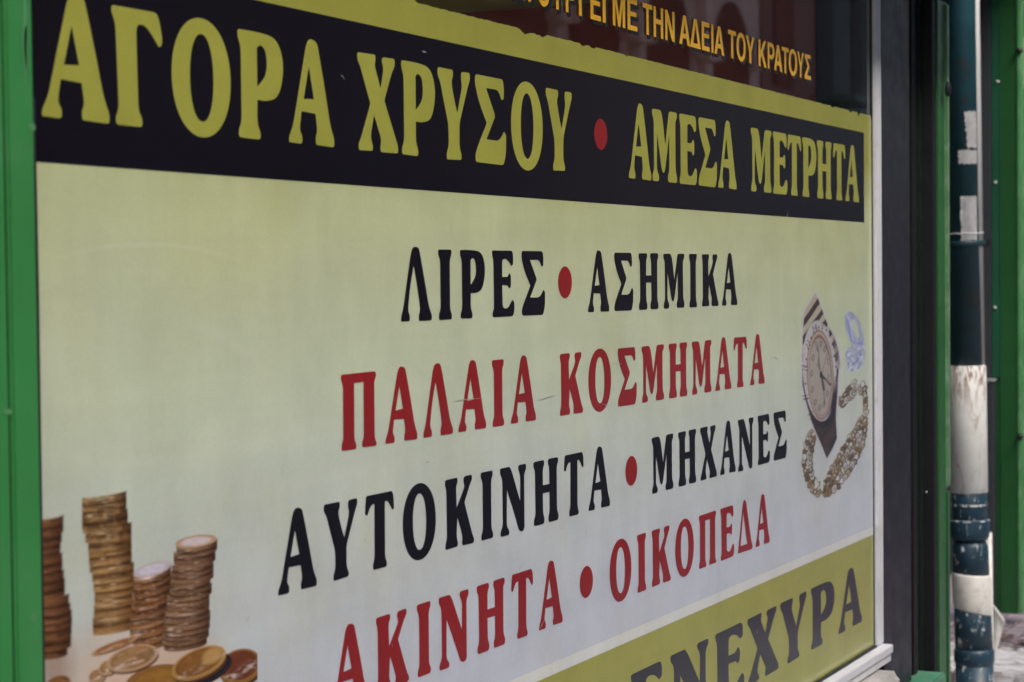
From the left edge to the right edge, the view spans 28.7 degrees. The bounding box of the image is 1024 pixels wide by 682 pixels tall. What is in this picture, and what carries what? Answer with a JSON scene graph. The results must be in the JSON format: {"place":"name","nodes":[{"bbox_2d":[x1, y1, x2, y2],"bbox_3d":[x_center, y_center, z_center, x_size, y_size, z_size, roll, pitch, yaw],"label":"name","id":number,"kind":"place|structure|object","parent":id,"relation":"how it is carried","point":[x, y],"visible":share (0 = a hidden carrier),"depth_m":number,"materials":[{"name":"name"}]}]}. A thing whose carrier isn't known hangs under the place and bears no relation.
{"place":"outdoors","nodes":[
{"label":"outdoors","id":0,"kind":"place"},
{"bbox_2d":[998,634,1023,648],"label":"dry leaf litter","id":1,"kind":"object","parent":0,"point":[1009,637],"visible":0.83,"depth_m":7.01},
{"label":"pavement","id":2,"kind":"structure","parent":0,"visible":0},
{"bbox_2d":[909,671,945,681],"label":"green plinth","id":3,"kind":"structure","parent":2,"relation":"on","point":[924,676],"depth_m":4.62,"materials":[{"name":"green paint"}]},
{"bbox_2d":[877,0,911,681],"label":"grey pilaster","id":4,"kind":"object","parent":3,"relation":"on","point":[896,314],"visible":0.47,"depth_m":4.43,"materials":[{"name":"metal"}]},
{"bbox_2d":[935,0,950,681],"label":"narrow green post","id":5,"kind":"object","parent":2,"relation":"on","point":[943,88],"visible":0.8,"depth_m":4.77,"materials":[{"name":"metal"}]},
{"bbox_2d":[950,575,1023,681],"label":"stone landing","id":6,"kind":"object","parent":2,"relation":"on","point":[1009,664],"visible":0.23,"depth_m":6.85,"materials":[{"name":"white stone"}]},
{"bbox_3d":[4.171,-4.471,13.493,2.045,11.000,31.800,0,2,26],"label":"shop building","id":7,"kind":"object","parent":2,"relation":"on","visible":0},
{"bbox_2d":[0,0,44,681],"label":"green window post","id":8,"kind":"object","parent":7,"relation":"attached to","point":[22,648],"depth_m":1.74,"materials":[{"name":"metal"}]},
{"bbox_2d":[415,0,866,115],"bbox_3d":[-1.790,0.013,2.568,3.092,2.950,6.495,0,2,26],"label":"window pane","id":9,"kind":"object","parent":7,"relation":"attached to","point":[829,37],"visible":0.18,"depth_m":4.92,"materials":[{"name":"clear glass"}]},
{"bbox_2d":[512,0,811,82],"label":"window lettering","id":10,"kind":"object","parent":9,"relation":"attached to","point":[665,24],"depth_m":3.28,"materials":[{"name":"gold paint"}]},
{"bbox_2d":[815,0,892,681],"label":"window frame","id":11,"kind":"structure","parent":7,"relation":"attached to","point":[868,661],"depth_m":4.29,"materials":[{"name":"white metal"}]},
{"bbox_2d":[31,0,873,681],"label":"shop sign","id":12,"kind":"object","parent":11,"relation":"attached to","point":[397,340],"visible":0.99,"depth_m":2.50,"materials":[{"name":"beige"}]},
{"bbox_2d":[859,670,899,681],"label":"window sill","id":13,"kind":"structure","parent":7,"relation":"on","point":[882,676],"depth_m":4.20,"materials":[{"name":"stone"}]},
{"bbox_2d":[909,0,937,674],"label":"door frame","id":14,"kind":"object","parent":7,"relation":"attached to","point":[923,327],"visible":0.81,"depth_m":4.69,"materials":[{"name":"black metal"}]},
{"bbox_2d":[944,0,1004,681],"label":"drainpipe","id":15,"kind":"object","parent":7,"relation":"attached to","point":[979,621],"visible":0.95,"depth_m":5.84,"materials":[{"name":"metal"}]},
{"bbox_2d":[958,149,976,163],"bbox_3d":[1.323,-0.535,5.811,0.057,0.045,0.007,-1,2,0],"label":"torn poster","id":16,"kind":"object","parent":15,"relation":"attached to","point":[967,156],"visible":1,"depth_m":5.81,"materials":[{"name":"paper"}]},
{"bbox_2d":[960,196,976,240],"bbox_3d":[1.328,-0.357,5.816,0.051,0.131,0.006,-1,2,-1],"label":"torn poster","id":17,"kind":"object","parent":15,"relation":"attached to","point":[968,213],"visible":1,"depth_m":5.82,"materials":[{"name":"paper"}]},
{"bbox_2d":[964,111,976,147],"bbox_3d":[1.331,-0.614,5.807,0.039,0.111,0.005,-1,2,-10],"label":"torn poster","id":18,"kind":"object","parent":15,"relation":"attached to","point":[970,124],"visible":1,"depth_m":5.81,"materials":[{"name":"paper"}]},
{"bbox_2d":[980,0,1023,613],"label":"neighbour shopfront","id":19,"kind":"object","parent":7,"relation":"attached to","point":[1002,65],"visible":0.93,"depth_m":7.35,"materials":[{"name":"green metal"}]}
]}

